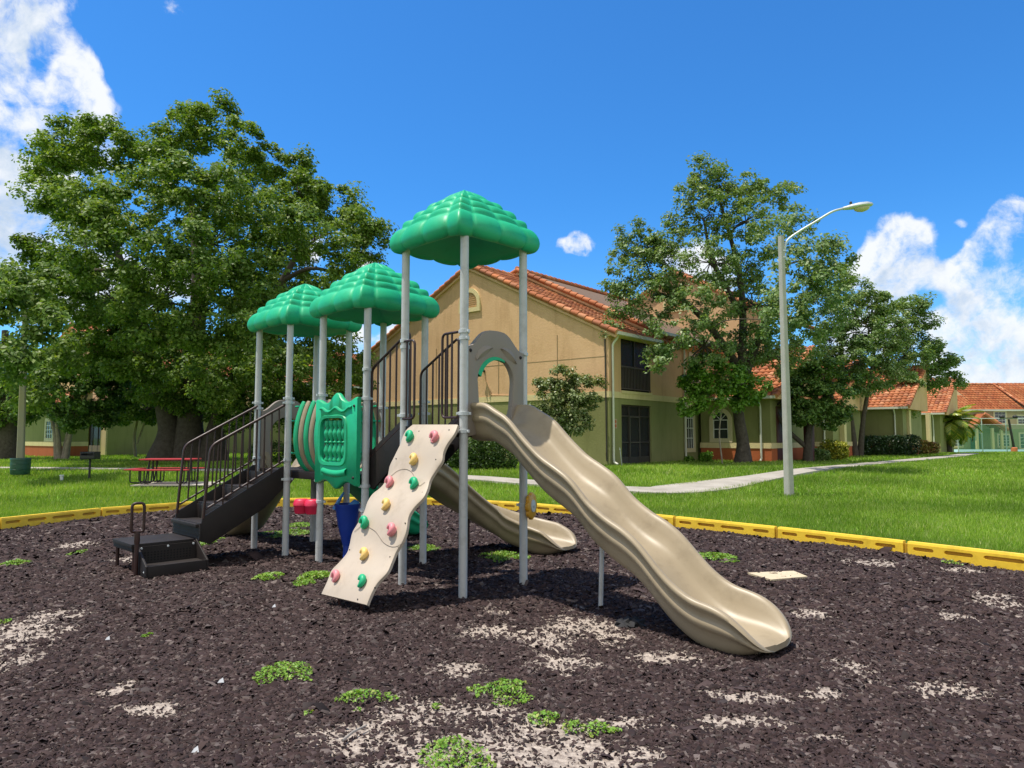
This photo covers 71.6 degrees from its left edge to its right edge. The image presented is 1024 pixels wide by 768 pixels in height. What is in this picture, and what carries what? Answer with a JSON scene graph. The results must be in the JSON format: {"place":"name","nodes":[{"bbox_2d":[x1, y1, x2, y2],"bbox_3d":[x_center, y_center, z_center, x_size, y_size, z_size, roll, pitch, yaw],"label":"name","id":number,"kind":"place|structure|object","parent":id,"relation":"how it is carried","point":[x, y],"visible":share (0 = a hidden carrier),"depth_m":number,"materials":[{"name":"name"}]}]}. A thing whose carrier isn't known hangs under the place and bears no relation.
{"place":"outdoors","nodes":[
{"label":"outdoors","id":0,"kind":"place"},
{"bbox_2d":[0,453,978,494],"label":"footpath","id":1,"kind":"structure","parent":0,"point":[730,482],"depth_m":22.41,"materials":[{"name":"concrete"}]},
{"bbox_2d":[1,457,1021,547],"bbox_3d":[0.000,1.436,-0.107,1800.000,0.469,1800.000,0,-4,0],"label":"lawn","id":2,"kind":"structure","parent":0,"point":[619,473],"depth_m":20.81,"materials":[{"name":"green plant"}]},
{"bbox_2d":[9,458,31,474],"bbox_3d":[-16.385,2.743,23.661,0.600,0.545,0.600,0,-4,0],"label":"rubbish bin","id":3,"kind":"object","parent":2,"relation":"on","point":[20,466],"visible":1,"depth_m":23.43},
{"bbox_2d":[0,330,43,458],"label":"shade tree","id":4,"kind":"object","parent":2,"relation":"on","point":[8,434],"visible":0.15,"depth_m":37.96,"materials":[{"name":"green plant"}]},
{"bbox_2d":[16,307,27,475],"bbox_3d":[-16.781,0.178,24.401,0.268,6.208,0.646,4,-6,-39],"label":"concrete pole","id":5,"kind":"object","parent":2,"relation":"on","point":[20,451],"visible":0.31,"depth_m":24.21,"materials":[{"name":"grey concrete"}]},
{"bbox_2d":[0,508,101,528],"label":"edging timber","id":6,"kind":"object","parent":2,"relation":"on","point":[14,522],"visible":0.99,"depth_m":13.18,"materials":[{"name":"yellow plastic"}]},
{"bbox_2d":[5,348,147,459],"bbox_3d":[-22.400,0.828,36.693,7.521,6.340,4.627,1,-4,-13],"label":"crape myrtle","id":7,"kind":"object","parent":2,"relation":"on","point":[77,411],"visible":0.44,"depth_m":35.88,"materials":[{"name":"green plant"}]},
{"bbox_2d":[80,452,100,478],"bbox_3d":[-13.602,2.656,22.795,0.460,0.960,0.500,0,-4,0],"label":"park grill","id":8,"kind":"object","parent":2,"relation":"on","point":[90,455],"visible":0.98,"depth_m":22.84,"materials":[{"name":"black metal"}]},
{"bbox_2d":[111,384,156,456],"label":"crape myrtle","id":9,"kind":"object","parent":2,"relation":"on","point":[152,424],"visible":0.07,"depth_m":40.82,"materials":[{"name":"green plant"}]},
{"bbox_2d":[101,501,192,516],"bbox_3d":[-7.610,2.659,14.946,0.100,0.248,1.897,-4,-6,41],"label":"edging timber","id":10,"kind":"object","parent":2,"relation":"on","point":[107,511],"visible":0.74,"depth_m":14.77,"materials":[{"name":"yellow plastic"}]},
{"bbox_2d":[130,481,222,485],"bbox_3d":[-10.000,3.025,21.534,2.300,0.030,1.700,0,-4,-4],"label":"concrete pad","id":11,"kind":"object","parent":2,"relation":"on","point":[200,483],"visible":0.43,"depth_m":20.94,"materials":[{"name":"grey concrete"}]},
{"bbox_2d":[124,458,204,483],"bbox_3d":[-10.570,2.630,21.550,1.940,0.730,1.590,0,-4,-4],"label":"picnic table","id":12,"kind":"object","parent":11,"relation":"on","point":[156,469],"visible":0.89,"depth_m":21.41,"materials":[{"name":"red metal"}]},
{"bbox_2d":[25,322,362,456],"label":"apartment building","id":13,"kind":"structure","parent":2,"relation":"on","point":[116,440],"depth_m":46.47,"materials":[{"name":"beige paint"}]},
{"bbox_2d":[44,418,54,440],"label":"window","id":14,"kind":"structure","parent":13,"relation":"in","point":[48,436],"depth_m":42.99,"materials":[{"name":"clear glass"}]},
{"bbox_2d":[0,87,399,461],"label":"spreading tree","id":15,"kind":"object","parent":2,"relation":"on","point":[188,343],"visible":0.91,"depth_m":29.21,"materials":[{"name":"green plant"}]},
{"bbox_2d":[276,498,282,506],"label":"edging timber","id":16,"kind":"object","parent":2,"relation":"on","point":[280,503],"visible":0.03,"depth_m":16.34,"materials":[{"name":"yellow plastic"}]},
{"bbox_2d":[247,440,361,461],"bbox_3d":[-7.909,3.103,32.865,8.575,1.191,1.402,0,-4,0],"label":"hedge","id":17,"kind":"object","parent":2,"relation":"on","point":[293,456],"visible":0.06,"depth_m":32.53,"materials":[{"name":"green plant"}]},
{"bbox_2d":[290,497,357,506],"bbox_3d":[-4.260,2.784,16.613,1.933,0.248,0.100,1,-4,-10],"label":"edging timber","id":18,"kind":"object","parent":2,"relation":"on","point":[331,501],"visible":0.2,"depth_m":16.58,"materials":[{"name":"yellow plastic"}]},
{"bbox_2d":[325,383,342,444],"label":"background tree","id":19,"kind":"object","parent":2,"relation":"on","point":[329,391],"visible":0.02,"depth_m":57.52,"materials":[{"name":"green plant"}]},
{"bbox_2d":[354,365,362,411],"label":"background tree","id":20,"kind":"object","parent":2,"relation":"on","point":[359,392],"visible":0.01,"depth_m":61.37,"materials":[{"name":"green plant"}]},
{"bbox_2d":[427,498,442,504],"bbox_3d":[-2.375,2.783,16.603,1.914,0.248,0.100,-1,-4,11],"label":"edging timber","id":21,"kind":"object","parent":2,"relation":"on","point":[431,501],"visible":0.12,"depth_m":16.46,"materials":[{"name":"yellow plastic"}]},
{"bbox_2d":[445,437,518,470],"bbox_3d":[-1.416,2.435,26.626,3.486,1.589,1.754,0,-4,0],"label":"hedge","id":22,"kind":"object","parent":2,"relation":"on","point":[482,454],"visible":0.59,"depth_m":26.07,"materials":[{"name":"green plant"}]},
{"bbox_2d":[487,500,518,510],"bbox_3d":[-0.607,2.732,15.918,1.946,0.248,0.100,-3,-5,31],"label":"edging timber","id":23,"kind":"object","parent":2,"relation":"on","point":[509,505],"visible":0.27,"depth_m":15.59,"materials":[{"name":"yellow plastic"}]},
{"bbox_2d":[0,512,1023,767],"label":"mulch bed","id":24,"kind":"object","parent":2,"relation":"on","point":[564,756],"visible":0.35,"depth_m":4.36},
{"bbox_2d":[0,618,11,623],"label":"weed patch","id":25,"kind":"object","parent":24,"relation":"on","point":[8,619],"visible":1,"depth_m":6.21,"materials":[{"name":"green plant"}]},
{"bbox_2d":[0,558,31,565],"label":"weed patch","id":26,"kind":"object","parent":24,"relation":"on","point":[20,561],"visible":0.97,"depth_m":9.00,"materials":[{"name":"green plant"}]},
{"bbox_2d":[66,549,87,554],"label":"weed patch","id":27,"kind":"object","parent":24,"relation":"on","point":[83,550],"visible":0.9,"depth_m":9.98,"materials":[{"name":"green plant"}]},
{"bbox_2d":[113,502,208,578],"bbox_3d":[-4.352,1.883,8.717,1.080,0.946,0.824,-4,-6,45],"label":"stepping unit","id":28,"kind":"object","parent":24,"relation":"on","point":[159,555],"visible":0.98,"depth_m":8.51,"materials":[{"name":"black plastic"}]},
{"bbox_2d":[199,537,224,545],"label":"weed patch","id":29,"kind":"object","parent":24,"relation":"on","point":[202,543],"visible":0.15,"depth_m":10.57,"materials":[{"name":"green plant"}]},
{"bbox_2d":[251,571,284,580],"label":"weed patch","id":30,"kind":"object","parent":24,"relation":"on","point":[271,574],"visible":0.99,"depth_m":7.99,"materials":[{"name":"green plant"}]},
{"bbox_2d":[252,660,312,684],"bbox_3d":[-1.543,1.936,4.809,0.390,0.072,0.482,1,-4,-13],"label":"weed patch","id":31,"kind":"object","parent":24,"relation":"on","point":[283,668],"visible":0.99,"depth_m":4.76,"materials":[{"name":"green plant"}]},
{"bbox_2d":[258,529,309,537],"bbox_3d":[-3.767,2.470,11.785,0.918,0.080,1.157,0,-4,0],"label":"weed patch","id":32,"kind":"object","parent":24,"relation":"on","point":[299,533],"visible":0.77,"depth_m":11.70,"materials":[{"name":"green plant"}]},
{"bbox_2d":[289,522,309,528],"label":"weed patch","id":33,"kind":"object","parent":24,"relation":"on","point":[301,523],"visible":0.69,"depth_m":12.74,"materials":[{"name":"green plant"}]},
{"bbox_2d":[292,570,330,586],"bbox_3d":[-2.216,2.163,7.961,0.418,0.085,0.739,0,-4,0],"label":"weed patch","id":34,"kind":"object","parent":24,"relation":"on","point":[303,578],"visible":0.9,"depth_m":7.93,"materials":[{"name":"green plant"}]},
{"bbox_2d":[341,724,366,741],"bbox_3d":[-0.839,1.854,3.783,0.016,0.023,0.216,-2,-5,22],"label":"stick","id":35,"kind":"object","parent":24,"relation":"on","point":[348,735],"visible":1,"depth_m":3.75,"materials":[{"name":"grey wood"}]},
{"bbox_2d":[334,688,398,710],"bbox_3d":[-0.899,1.891,4.315,0.325,0.070,0.344,-4,-6,42],"label":"weed patch","id":36,"kind":"object","parent":24,"relation":"on","point":[359,691],"visible":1,"depth_m":4.31,"materials":[{"name":"green plant"}]},
{"bbox_2d":[407,544,440,551],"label":"weed patch","id":37,"kind":"object","parent":24,"relation":"on","point":[429,546],"visible":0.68,"depth_m":10.02,"materials":[{"name":"green plant"}]},
{"bbox_2d":[431,702,442,708],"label":"weed patch","id":38,"kind":"object","parent":24,"relation":"on","point":[435,704],"visible":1,"depth_m":4.22,"materials":[{"name":"green plant"}]},
{"bbox_2d":[417,734,496,767],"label":"weed patch","id":39,"kind":"object","parent":24,"relation":"on","point":[445,744],"visible":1,"depth_m":3.52,"materials":[{"name":"green plant"}]},
{"bbox_2d":[171,190,791,655],"bbox_3d":[-0.956,0.204,9.055,9.336,4.644,4.237,-4,-6,43],"label":"playground structure","id":40,"kind":"object","parent":24,"relation":"on","point":[397,474],"visible":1,"depth_m":7.83,"materials":[{"name":"green plastic"}]},
{"bbox_2d":[466,678,534,705],"bbox_3d":[-0.025,1.931,4.497,0.449,0.070,0.439,4,-6,-43],"label":"weed patch","id":41,"kind":"object","parent":24,"relation":"on","point":[505,686],"visible":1,"depth_m":4.47,"materials":[{"name":"green plant"}]},
{"bbox_2d":[479,550,530,561],"bbox_3d":[-0.085,2.292,9.552,0.768,0.080,0.867,3,-5,-31],"label":"weed patch","id":42,"kind":"object","parent":24,"relation":"on","point":[501,555],"visible":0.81,"depth_m":9.42,"materials":[{"name":"green plant"}]},
{"bbox_2d":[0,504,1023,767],"bbox_3d":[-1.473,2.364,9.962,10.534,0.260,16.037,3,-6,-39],"label":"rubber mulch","id":43,"kind":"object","parent":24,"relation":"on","point":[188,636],"visible":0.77,"depth_m":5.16,"materials":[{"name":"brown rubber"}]},
{"bbox_2d":[614,616,646,628],"bbox_3d":[1.022,2.008,6.011,0.260,0.068,0.255,4,-6,-43],"label":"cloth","id":44,"kind":"object","parent":43,"relation":"on","point":[628,622],"visible":0.98,"depth_m":5.96,"materials":[{"name":"grey fabric"}]},
{"bbox_2d":[527,710,559,725],"bbox_3d":[0.181,1.889,4.047,0.195,0.061,0.226,0,-4,0],"label":"weed patch","id":45,"kind":"object","parent":24,"relation":"on","point":[544,712],"visible":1,"depth_m":4.02,"materials":[{"name":"green plant"}]},
{"bbox_2d":[562,719,585,733],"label":"weed patch","id":46,"kind":"object","parent":24,"relation":"on","point":[572,722],"visible":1,"depth_m":3.89,"materials":[{"name":"green plant"}]},
{"bbox_2d":[580,719,611,737],"bbox_3d":[0.452,1.868,3.871,0.183,0.047,0.170,3,-5,-31],"label":"weed patch","id":47,"kind":"object","parent":24,"relation":"on","point":[593,726],"visible":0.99,"depth_m":3.85,"materials":[{"name":"green plant"}]},
{"bbox_2d":[609,726,621,732],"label":"weed patch","id":48,"kind":"object","parent":24,"relation":"on","point":[614,729],"visible":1,"depth_m":3.84,"materials":[{"name":"green plant"}]},
{"bbox_2d":[698,552,739,562],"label":"weed patch","id":49,"kind":"object","parent":24,"relation":"on","point":[718,554],"visible":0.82,"depth_m":9.31,"materials":[{"name":"green plant"}]},
{"bbox_2d":[747,571,807,580],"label":"paving slab","id":50,"kind":"structure","parent":24,"relation":"on","point":[778,575],"depth_m":8.06,"materials":[{"name":"concrete"}]},
{"bbox_2d":[941,559,962,564],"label":"weed patch","id":51,"kind":"object","parent":24,"relation":"on","point":[945,561],"visible":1,"depth_m":8.95,"materials":[{"name":"green plant"}]},
{"bbox_2d":[536,503,571,513],"bbox_3d":[0.946,2.646,14.776,1.938,0.248,0.100,-4,-6,42],"label":"edging timber","id":52,"kind":"object","parent":2,"relation":"on","point":[546,508],"visible":0.41,"depth_m":14.83,"materials":[{"name":"yellow plastic"}]},
{"bbox_2d":[529,364,609,436],"bbox_3d":[2.390,1.276,29.194,3.473,4.281,2.149,2,-5,-29],"label":"tall shrub","id":53,"kind":"object","parent":2,"relation":"on","point":[567,419],"visible":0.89,"depth_m":28.91,"materials":[{"name":"green plant"}]},
{"bbox_2d":[359,265,820,465],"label":"apartment building","id":54,"kind":"structure","parent":2,"relation":"on","point":[635,416],"depth_m":34.11,"materials":[{"name":"beige paint"}]},
{"bbox_2d":[684,404,695,451],"bbox_3d":[8.914,2.215,35.628,0.080,2.400,1.150,-4,-6,40],"label":"window","id":55,"kind":"structure","parent":54,"relation":"in","point":[690,422],"depth_m":35.67,"materials":[{"name":"clear glass"}]},
{"bbox_2d":[688,352,700,383],"bbox_3d":[9.332,-0.739,36.349,0.080,1.700,1.300,-4,-6,40],"label":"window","id":56,"kind":"structure","parent":54,"relation":"in","point":[689,353],"depth_m":36.10,"materials":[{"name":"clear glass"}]},
{"bbox_2d":[709,409,732,441],"bbox_3d":[10.434,2.063,35.477,1.180,1.700,0.080,-4,-6,40],"label":"window","id":57,"kind":"structure","parent":54,"relation":"in","point":[726,435],"depth_m":35.43,"materials":[{"name":"clear glass"}]},
{"bbox_2d":[657,514,675,526],"bbox_3d":[2.312,2.543,13.404,0.100,0.248,1.954,4,-6,-41],"label":"edging timber","id":58,"kind":"object","parent":2,"relation":"on","point":[670,519],"visible":0.16,"depth_m":12.75,"materials":[{"name":"yellow plastic"}]},
{"bbox_2d":[684,451,713,461],"bbox_3d":[8.654,3.388,32.965,1.415,0.631,0.724,-2,-5,20],"label":"leafy plant","id":59,"kind":"object","parent":2,"relation":"on","point":[705,456],"visible":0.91,"depth_m":32.71,"materials":[{"name":"green plant"}]},
{"bbox_2d":[675,350,774,462],"bbox_3d":[9.271,0.993,31.035,4.355,5.018,2.554,0,-4,0],"label":"sapling","id":60,"kind":"object","parent":2,"relation":"on","point":[699,392],"visible":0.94,"depth_m":30.87,"materials":[{"name":"green plant"}]},
{"bbox_2d":[676,516,777,537],"bbox_3d":[3.591,2.434,11.938,0.100,0.248,1.953,4,-6,-41],"label":"edging timber","id":61,"kind":"object","parent":2,"relation":"on","point":[736,527],"visible":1,"depth_m":11.87,"materials":[{"name":"yellow plastic"}]},
{"bbox_2d":[597,150,861,462],"bbox_3d":[9.724,-3.618,31.617,10.673,14.528,12.218,-2,-5,26],"label":"slender tree","id":62,"kind":"object","parent":2,"relation":"on","point":[657,250],"visible":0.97,"depth_m":31.00,"materials":[{"name":"green plant"}]},
{"bbox_2d":[773,352,868,461],"bbox_3d":[15.058,1.121,34.454,4.780,5.387,3.097,0,-4,0],"label":"tree","id":63,"kind":"object","parent":2,"relation":"on","point":[815,409],"visible":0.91,"depth_m":33.88,"materials":[{"name":"green plant"}]},
{"bbox_2d":[814,448,830,460],"bbox_3d":[15.438,3.559,35.630,1.104,0.692,0.827,0,-4,0],"label":"leafy plant","id":64,"kind":"object","parent":2,"relation":"on","point":[821,454],"visible":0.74,"depth_m":35.38,"materials":[{"name":"green plant"}]},
{"bbox_2d":[778,201,872,494],"bbox_3d":[8.645,-0.927,19.355,2.552,8.218,0.320,-1,-4,8],"label":"street lamp","id":65,"kind":"object","parent":2,"relation":"on","point":[786,419],"visible":0.99,"depth_m":19.43,"materials":[{"name":"metal"}]},
{"bbox_2d":[816,439,849,459],"bbox_3d":[16.591,3.378,36.859,1.700,1.232,1.221,0,-4,0],"label":"croton bush","id":66,"kind":"object","parent":2,"relation":"on","point":[837,449],"visible":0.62,"depth_m":36.47,"materials":[{"name":"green plant"}]},
{"bbox_2d":[778,527,907,552],"bbox_3d":[4.817,2.321,10.428,0.100,0.248,1.955,3,-5,-37],"label":"edging timber","id":67,"kind":"object","parent":2,"relation":"on","point":[806,535],"visible":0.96,"depth_m":10.37,"materials":[{"name":"yellow plastic"}]},
{"bbox_2d":[810,270,935,455],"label":"slender tree","id":68,"kind":"object","parent":2,"relation":"on","point":[880,335],"visible":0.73,"depth_m":43.69,"materials":[{"name":"green plant"}]},
{"bbox_2d":[814,360,957,456],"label":"apartment building","id":69,"kind":"structure","parent":2,"relation":"on","point":[888,413],"depth_m":47.20,"materials":[{"name":"beige paint"}]},
{"bbox_2d":[864,434,922,455],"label":"hedge","id":70,"kind":"object","parent":2,"relation":"on","point":[879,446],"visible":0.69,"depth_m":45.41,"materials":[{"name":"green plant"}]},
{"bbox_2d":[878,291,969,418],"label":"slender tree","id":71,"kind":"object","parent":2,"relation":"on","point":[944,365],"visible":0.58,"depth_m":50.19,"materials":[{"name":"green plant"}]},
{"bbox_2d":[920,439,940,453],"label":"croton bush","id":72,"kind":"object","parent":2,"relation":"on","point":[932,447],"visible":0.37,"depth_m":49.42,"materials":[{"name":"red plant"}]},
{"bbox_2d":[943,404,983,451],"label":"palm tree","id":73,"kind":"object","parent":2,"relation":"on","point":[958,428],"visible":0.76,"depth_m":57.13,"materials":[{"name":"green plant"}]},
{"bbox_2d":[907,541,1023,570],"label":"edging timber","id":74,"kind":"object","parent":2,"relation":"on","point":[1012,561],"visible":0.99,"depth_m":9.02,"materials":[{"name":"yellow plastic"}]},
{"bbox_2d":[954,383,1023,448],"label":"apartment building","id":75,"kind":"structure","parent":2,"relation":"on","point":[995,400],"depth_m":95.92,"materials":[{"name":"green paint"}]},
{"bbox_2d":[954,440,963,447],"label":"window","id":76,"kind":"structure","parent":75,"relation":"in","point":[956,445],"depth_m":95.59,"materials":[{"name":"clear glass"}]},
{"bbox_2d":[970,433,980,448],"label":"door","id":77,"kind":"structure","parent":75,"relation":"in","point":[972,443],"depth_m":95.61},
{"bbox_2d":[993,411,1007,423],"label":"window","id":78,"kind":"structure","parent":75,"relation":"in","point":[996,414],"depth_m":95.91,"materials":[{"name":"clear glass"}]},
{"bbox_2d":[997,434,1010,447],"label":"window","id":79,"kind":"structure","parent":75,"relation":"in","point":[998,435],"depth_m":95.66,"materials":[{"name":"clear glass"}]},
{"bbox_2d":[1016,415,1023,423],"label":"window","id":80,"kind":"structure","parent":75,"relation":"in","point":[1018,421],"depth_m":95.89,"materials":[{"name":"clear glass"}]},
{"bbox_2d":[1018,432,1023,448],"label":"window","id":81,"kind":"structure","parent":75,"relation":"in","point":[1020,434],"depth_m":95.68,"materials":[{"name":"clear glass"}]},
{"bbox_2d":[957,418,1023,451],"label":"court fence","id":82,"kind":"object","parent":2,"relation":"on","point":[981,424],"visible":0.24,"depth_m":64.89,"materials":[{"name":"teal"}]},
{"bbox_2d":[999,415,1017,451],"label":"court lamp","id":83,"kind":"object","parent":2,"relation":"on","point":[1013,448],"visible":0.92,"depth_m":63.28,"materials":[{"name":"black metal"}]},
{"bbox_2d":[0,0,1023,382],"label":"sky","id":84,"kind":"structure","parent":0,"point":[579,119],"materials":[{"name":"blue"}]},
{"bbox_2d":[954,449,1023,451],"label":"tennis court","id":85,"kind":"object","parent":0,"point":[975,450],"depth_m":82.45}
]}

